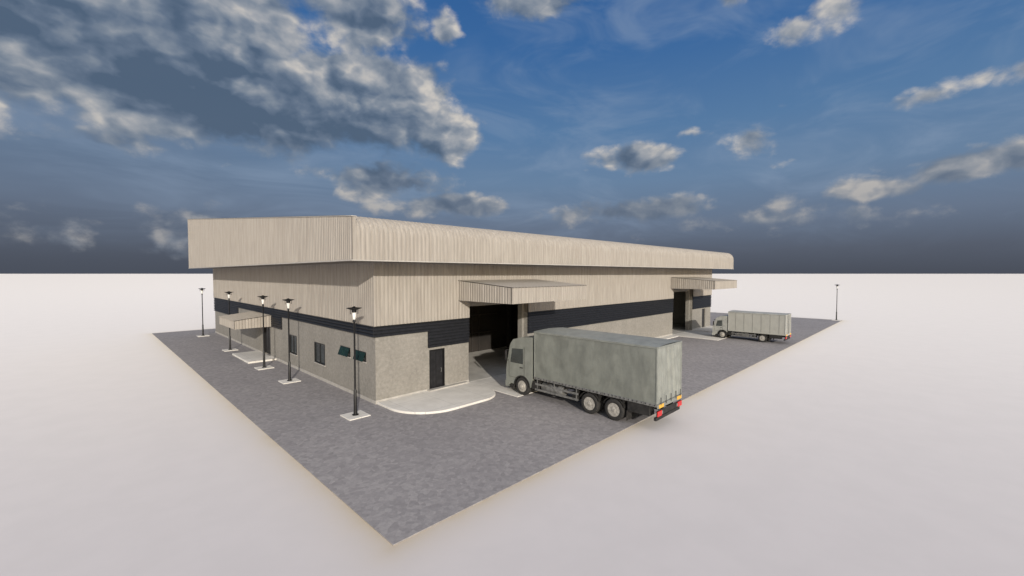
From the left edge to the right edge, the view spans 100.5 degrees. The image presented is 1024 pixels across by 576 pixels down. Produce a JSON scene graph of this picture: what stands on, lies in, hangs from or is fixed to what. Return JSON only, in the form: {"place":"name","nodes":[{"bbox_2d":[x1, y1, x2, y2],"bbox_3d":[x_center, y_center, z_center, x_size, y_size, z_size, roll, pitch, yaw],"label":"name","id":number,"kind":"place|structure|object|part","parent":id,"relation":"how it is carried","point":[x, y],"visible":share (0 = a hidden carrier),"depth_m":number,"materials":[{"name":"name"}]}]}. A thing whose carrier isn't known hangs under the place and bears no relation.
{"place":"outdoors","nodes":[
{"label":"outdoors","id":0,"kind":"place"},
{"bbox_2d":[207,215,733,268],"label":"roof sheets","id":1,"kind":"object","parent":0,"point":[384,239],"visible":0.98,"depth_m":24.36,"materials":[{"name":"beige metal"}]},
{"bbox_2d":[188,216,351,267],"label":"parapet fascia","id":2,"kind":"structure","parent":1,"relation":"attached to","point":[231,242],"depth_m":26.29,"materials":[{"name":"beige metal"}]},
{"bbox_2d":[214,215,353,218],"bbox_3d":[-20.863,-5.247,32.070,39.960,3.457,0.230,2,3,45],"label":"parapet cap","id":3,"kind":"object","parent":2,"relation":"on","point":[282,217],"visible":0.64,"depth_m":22.36,"materials":[{"name":"beige metal"}]},
{"bbox_2d":[352,216,355,259],"bbox_3d":[-20.865,-4.307,32.128,39.920,5.273,0.155,2,3,45],"label":"trim","id":4,"kind":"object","parent":1,"relation":"attached to","point":[353,237],"visible":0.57,"depth_m":18.11,"materials":[{"name":"beige metal"}]},
{"bbox_2d":[188,259,723,268],"bbox_3d":[-3.965,-2.236,49.182,39.940,0.050,48.190,2,3,45],"label":"fascia drip","id":5,"kind":"object","parent":1,"relation":"on","point":[442,262],"visible":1,"depth_m":24.04},
{"bbox_2d":[211,261,704,268],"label":"roof soffit","id":6,"kind":"structure","parent":1,"relation":"attached to","point":[336,262],"depth_m":26.81,"materials":[{"name":"beige metal"}]},
{"bbox_2d":[232,326,730,413],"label":"concrete pavement","id":7,"kind":"structure","parent":0,"point":[456,397],"depth_m":22.98,"materials":[{"name":"grey concrete"}]},
{"bbox_2d":[427,381,467,391],"bbox_3d":[-3.639,5.631,24.348,0.315,0.100,2.700,2,3,45],"label":"door step","id":8,"kind":"object","parent":7,"relation":"on","point":[446,386],"depth_m":24.15,"materials":[{"name":"beige concrete"}]},
{"bbox_2d":[152,312,841,545],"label":"asphalt pavement","id":9,"kind":"structure","parent":0,"point":[393,478],"depth_m":17.95,"materials":[{"name":"grey asphalt"}]},
{"bbox_2d":[197,288,209,336],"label":"street lamp","id":10,"kind":"object","parent":9,"relation":"on","point":[202,335],"visible":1,"depth_m":44.75,"materials":[{"name":"metal"}]},
{"bbox_2d":[223,291,237,351],"bbox_3d":[-24.208,2.816,36.468,1.000,5.110,1.000,2,3,45],"label":"street lamp","id":11,"kind":"object","parent":9,"relation":"on","point":[229,349],"visible":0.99,"depth_m":36.42,"materials":[{"name":"metal"}]},
{"bbox_2d":[254,295,273,369],"bbox_3d":[-17.260,3.049,29.561,1.000,5.110,1.000,2,3,45],"label":"street lamp","id":12,"kind":"object","parent":9,"relation":"on","point":[264,366],"visible":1,"depth_m":29.52,"materials":[{"name":"metal"}]},
{"bbox_2d":[278,298,300,383],"bbox_3d":[-13.573,3.173,25.896,1.000,5.110,1.000,2,3,45],"label":"street lamp","id":13,"kind":"object","parent":9,"relation":"on","point":[289,379],"visible":1,"depth_m":25.88,"materials":[{"name":"metal"}]},
{"bbox_2d":[215,308,372,399],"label":"side wall","id":14,"kind":"structure","parent":9,"relation":"on","point":[338,369],"depth_m":26.38,"materials":[{"name":"beige concrete"}]},
{"bbox_2d":[214,298,238,314],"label":"tall louvre side","id":15,"kind":"object","parent":14,"relation":"attached to","point":[221,305],"visible":0.91,"depth_m":43.48,"materials":[{"name":"black metal"}]},
{"bbox_2d":[219,311,268,320],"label":"side canopy roof","id":16,"kind":"structure","parent":14,"relation":"attached to","point":[242,316],"depth_m":33.56,"materials":[{"name":"beige metal"}]},
{"bbox_2d":[219,317,233,328],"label":"side canopy fascia","id":17,"kind":"structure","parent":16,"relation":"attached to","point":[226,322],"depth_m":32.91,"materials":[{"name":"beige metal"}]},
{"bbox_2d":[234,316,270,328],"bbox_3d":[-19.517,2.589,32.082,0.024,0.860,2.410,2,3,45],"label":"side canopy end","id":18,"kind":"object","parent":16,"relation":"attached to","point":[251,323],"visible":0.96,"depth_m":32.09,"materials":[{"name":"beige metal"}]},
{"bbox_2d":[237,302,271,314],"bbox_3d":[-22.194,1.695,36.470,10.200,0.510,0.105,2,3,45],"label":"louvre side","id":19,"kind":"object","parent":14,"relation":"attached to","point":[252,307],"visible":0.93,"depth_m":36.20,"materials":[{"name":"black metal"}]},
{"bbox_2d":[264,327,270,355],"bbox_3d":[-19.573,4.200,34.154,1.900,2.200,0.210,2,3,45],"label":"side door frame","id":20,"kind":"object","parent":14,"relation":"attached to","point":[268,340],"visible":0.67,"depth_m":34.74,"materials":[{"name":"black metal"}]},
{"bbox_2d":[265,327,269,353],"bbox_3d":[-19.520,4.223,34.208,1.800,2.150,0.040,2,3,45],"label":"side door","id":21,"kind":"structure","parent":20,"relation":"attached to","point":[267,346],"depth_m":34.46,"materials":[{"name":"black metal"}]},
{"bbox_2d":[271,309,281,328],"bbox_3d":[-17.763,2.304,32.080,2.300,1.430,0.105,2,3,45],"label":"tall louvre side","id":22,"kind":"object","parent":14,"relation":"attached to","point":[276,319],"visible":0.98,"depth_m":31.98,"materials":[{"name":"black metal"}]},
{"bbox_2d":[290,334,296,354],"bbox_3d":[-15.245,3.947,29.773,1.400,1.300,0.140,2,3,45],"label":"window frame","id":23,"kind":"object","parent":14,"relation":"attached to","point":[293,344],"visible":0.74,"depth_m":29.71,"materials":[{"name":"black metal"}]},
{"bbox_2d":[291,336,295,352],"bbox_3d":[-15.249,3.948,29.770,1.280,1.180,0.010,2,3,45],"label":"window glass","id":24,"kind":"object","parent":23,"relation":"in","point":[292,344],"visible":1,"depth_m":29.83,"materials":[{"name":"black glass"}]},
{"bbox_2d":[314,342,324,364],"bbox_3d":[-11.895,4.050,26.443,1.650,1.280,0.140,2,3,45],"label":"window frame","id":25,"kind":"object","parent":14,"relation":"attached to","point":[320,353],"visible":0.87,"depth_m":26.42,"materials":[{"name":"black metal"}]},
{"bbox_2d":[316,343,323,363],"bbox_3d":[-11.899,4.050,26.439,1.530,1.160,0.010,2,3,45],"label":"window glass","id":26,"kind":"object","parent":25,"relation":"in","point":[318,353],"visible":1,"depth_m":26.54,"materials":[{"name":"black glass"}]},
{"bbox_3d":[-7.943,3.568,22.492,1.200,0.510,0.140,2,3,45],"label":"window awning","id":27,"kind":"object","parent":14,"relation":"attached to","visible":0},
{"bbox_2d":[353,350,359,359],"bbox_3d":[-8.251,3.555,22.587,0.530,0.450,0.200,2,3,45],"label":"awning sash","id":28,"kind":"object","parent":27,"relation":"attached to","point":[357,354],"visible":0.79,"depth_m":22.51,"materials":[{"name":"green glass"}]},
{"bbox_2d":[358,351,364,361],"bbox_3d":[-7.847,3.568,22.185,0.530,0.450,0.200,2,3,45],"label":"awning sash","id":29,"kind":"object","parent":27,"relation":"attached to","point":[361,356],"visible":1,"depth_m":22.16,"materials":[{"name":"green glass"}]},
{"bbox_3d":[-9.272,3.523,23.814,1.250,0.510,0.140,2,3,45],"label":"window awning","id":30,"kind":"object","parent":14,"relation":"attached to","visible":0},
{"bbox_2d":[338,346,344,354],"bbox_3d":[-9.589,3.510,23.917,0.555,0.450,0.200,2,3,45],"label":"awning sash","id":31,"kind":"object","parent":30,"relation":"attached to","point":[341,350],"visible":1,"depth_m":23.88,"materials":[{"name":"green glass"}]},
{"bbox_2d":[342,347,349,356],"bbox_3d":[-9.167,3.524,23.498,0.555,0.450,0.200,2,3,45],"label":"awning sash","id":32,"kind":"object","parent":30,"relation":"attached to","point":[345,351],"visible":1,"depth_m":23.48,"materials":[{"name":"green glass"}]},
{"bbox_2d":[340,306,370,420],"bbox_3d":[-7.242,3.385,19.602,1.000,5.110,1.000,2,3,45],"label":"street lamp","id":33,"kind":"object","parent":9,"relation":"on","point":[355,415],"visible":1,"depth_m":19.58,"materials":[{"name":"metal"}]},
{"bbox_2d":[215,327,701,403],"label":"wall plinth","id":34,"kind":"structure","parent":9,"relation":"on","point":[335,384],"depth_m":25.50,"materials":[{"name":"beige concrete"}]},
{"bbox_2d":[372,296,709,400],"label":"front wall","id":35,"kind":"structure","parent":9,"relation":"on","point":[400,364],"depth_m":23.36,"materials":[{"name":"beige concrete"}]},
{"bbox_2d":[373,322,428,337],"bbox_3d":[-5.750,2.174,22.306,0.105,0.510,3.205,2,3,45],"label":"wall band","id":36,"kind":"object","parent":35,"relation":"attached to","point":[384,331],"visible":1,"depth_m":22.18,"materials":[{"name":"black metal"}]},
{"bbox_2d":[429,348,444,388],"bbox_3d":[-4.290,4.551,24.063,0.212,2.240,1.030,2,3,45],"label":"entry door frame","id":37,"kind":"object","parent":35,"relation":"attached to","point":[443,366],"visible":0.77,"depth_m":24.31,"materials":[{"name":"grey metal"}]},
{"bbox_2d":[430,349,442,388],"bbox_3d":[-4.309,4.575,24.082,0.040,2.170,0.910,2,3,45],"label":"entry door","id":38,"kind":"structure","parent":37,"relation":"in","point":[436,366],"depth_m":24.09,"materials":[{"name":"black metal"}]},
{"bbox_2d":[428,318,469,347],"bbox_3d":[-3.598,2.560,24.484,0.105,1.430,2.900,2,3,45],"label":"louver vent","id":39,"kind":"object","parent":35,"relation":"attached to","point":[446,332],"visible":1,"depth_m":24.40,"materials":[{"name":"black metal"}]},
{"bbox_2d":[213,295,706,326],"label":"cladding drip trim","id":40,"kind":"structure","parent":35,"relation":"attached to","point":[432,321],"depth_m":27.93,"materials":[{"name":"black metal"}]},
{"bbox_2d":[213,262,372,325],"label":"side cladding","id":41,"kind":"structure","parent":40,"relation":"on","point":[332,291],"depth_m":27.29,"materials":[{"name":"beige metal"}]},
{"bbox_2d":[281,310,372,336],"bbox_3d":[-11.914,2.040,26.249,14.200,0.510,0.105,2,3,45],"label":"louvre side","id":42,"kind":"object","parent":40,"relation":"attached to","point":[348,327],"visible":1,"depth_m":24.95,"materials":[{"name":"black metal"}]},
{"bbox_2d":[373,262,374,326],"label":"corner trim","id":43,"kind":"structure","parent":40,"relation":"on","point":[373,294],"depth_m":21.07,"materials":[{"name":"beige metal"}]},
{"bbox_2d":[375,262,469,326],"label":"front cladding","id":44,"kind":"structure","parent":40,"relation":"on","point":[405,293],"depth_m":22.89,"materials":[{"name":"beige metal"}]},
{"bbox_2d":[469,264,528,296],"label":"front cladding","id":45,"kind":"structure","parent":40,"relation":"on","point":[491,272],"depth_m":27.03,"materials":[{"name":"beige metal"}]},
{"bbox_2d":[528,265,673,311],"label":"front cladding","id":46,"kind":"structure","parent":40,"relation":"on","point":[611,285],"depth_m":36.09,"materials":[{"name":"beige metal"}]},
{"bbox_2d":[460,279,586,287],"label":"canopy roof","id":47,"kind":"structure","parent":46,"relation":"attached to","point":[519,283],"depth_m":25.07,"materials":[{"name":"beige metal"}]},
{"bbox_2d":[458,281,510,303],"bbox_3d":[-1.575,0.206,23.236,4.380,1.140,0.024,2,3,45],"label":"canopy end","id":48,"kind":"object","parent":47,"relation":"attached to","point":[473,292],"visible":1,"depth_m":23.24,"materials":[{"name":"beige metal"}]},
{"bbox_2d":[512,286,586,303],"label":"canopy fascia","id":49,"kind":"structure","parent":47,"relation":"attached to","point":[535,294],"depth_m":23.67,"materials":[{"name":"beige metal"}]},
{"bbox_2d":[672,277,732,280],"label":"canopy far roof","id":50,"kind":"structure","parent":46,"relation":"attached to","point":[708,279],"depth_m":44.94,"materials":[{"name":"beige metal"}]},
{"bbox_2d":[671,278,714,289],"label":"canopy far end","id":51,"kind":"object","parent":50,"relation":"attached to","point":[678,283],"visible":1,"depth_m":43.21,"materials":[{"name":"beige metal"}]},
{"bbox_2d":[715,280,736,289],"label":"canopy far fascia","id":52,"kind":"structure","parent":50,"relation":"attached to","point":[725,284],"depth_m":43.79,"materials":[{"name":"beige metal"}]},
{"bbox_2d":[693,269,711,295],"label":"front cladding","id":53,"kind":"structure","parent":40,"relation":"on","point":[705,273],"depth_m":50.85,"materials":[{"name":"beige metal"}]},
{"bbox_2d":[527,299,673,332],"bbox_3d":[9.132,2.128,37.274,0.105,1.430,22.800,2,3,45],"label":"wall band","id":54,"kind":"object","parent":35,"relation":"attached to","point":[564,318],"visible":1,"depth_m":34.79,"materials":[{"name":"black metal"}]},
{"bbox_2d":[524,289,692,311],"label":"front wall","id":55,"kind":"structure","parent":35,"relation":"on","point":[526,304],"depth_m":29.38,"materials":[{"name":"beige concrete"}]},
{"bbox_2d":[674,268,693,278],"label":"front cladding","id":56,"kind":"structure","parent":35,"relation":"on","point":[681,272],"depth_m":46.89,"materials":[{"name":"beige metal"}]},
{"bbox_2d":[692,295,711,308],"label":"louvre front","id":57,"kind":"object","parent":35,"relation":"attached to","point":[701,302],"visible":1,"depth_m":50.75,"materials":[{"name":"black metal"}]},
{"bbox_2d":[702,309,703,326],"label":"entry door","id":58,"kind":"structure","parent":35,"relation":"attached to","point":[702,317],"depth_m":51.69,"materials":[{"name":"black metal"}]},
{"bbox_2d":[505,327,681,420],"bbox_3d":[3.639,4.043,21.495,9.050,3.608,2.820,2,3,45],"label":"cargo truck","id":59,"kind":"object","parent":9,"relation":"on","point":[620,376],"visible":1,"depth_m":19.53,"materials":[{"name":"fabric"}]},
{"bbox_3d":[0.250,3.677,23.199,0.947,0.832,0.008,2,3,45],"label":"side window","id":60,"kind":"part","parent":59,"relation":"part of","materials":[{"name":"grey glass"}]},
{"bbox_2d":[672,291,689,323],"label":"walls","id":61,"kind":"structure","parent":9,"relation":"on","point":[679,304],"depth_m":55.54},
{"bbox_2d":[712,310,790,341],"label":"cargo truck","id":62,"kind":"object","parent":9,"relation":"on","point":[765,326],"visible":1,"depth_m":41.26,"materials":[{"name":"paint"}]},
{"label":"side window","id":63,"kind":"part","parent":62,"relation":"part of","materials":[{"name":"grey glass"}]},
{"bbox_2d":[833,284,840,320],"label":"street lamp","id":64,"kind":"object","parent":9,"relation":"on","point":[836,306],"visible":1,"depth_m":59.87,"materials":[{"name":"metal"}]},
{"bbox_2d":[0,274,1023,575],"bbox_3d":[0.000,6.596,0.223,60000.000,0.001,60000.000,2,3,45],"label":"ground","id":65,"kind":"structure","parent":0,"point":[878,430],"depth_m":14.65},
{"bbox_2d":[0,0,1023,273],"label":"sky","id":66,"kind":"structure","parent":0,"point":[775,136],"materials":[{"name":"blue"}]},
{"bbox_2d":[469,323,690,381],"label":"interior floor","id":67,"kind":"structure","parent":0,"point":[484,364],"depth_m":31.67,"materials":[{"name":"grey concrete"}]},
{"bbox_2d":[469,304,517,352],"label":"interior wall","id":68,"kind":"structure","parent":67,"relation":"on","point":[498,337],"depth_m":36.96,"materials":[{"name":"black"}]},
{"bbox_2d":[469,306,496,351],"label":"interior rails","id":69,"kind":"object","parent":68,"relation":"attached to","point":[471,315],"visible":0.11,"depth_m":35.75,"materials":[{"name":"black metal"}]},
{"bbox_2d":[470,301,523,337],"bbox_3d":[-1.137,3.130,27.770,0.390,4.930,5.240,2,3,45],"label":"loading door jamb","id":70,"kind":"object","parent":67,"relation":"on","point":[520,320],"visible":0.12,"depth_m":29.35,"materials":[{"name":"beige metal"}]},
{"bbox_2d":[507,304,510,346],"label":"interior columns","id":71,"kind":"structure","parent":67,"relation":"on","point":[508,325],"depth_m":37.66,"materials":[{"name":"black metal"}]},
{"bbox_2d":[674,289,689,329],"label":"loading door jamb","id":72,"kind":"object","parent":67,"relation":"on","point":[687,313],"visible":0.36,"depth_m":49.26,"materials":[{"name":"grey concrete"}]}
]}

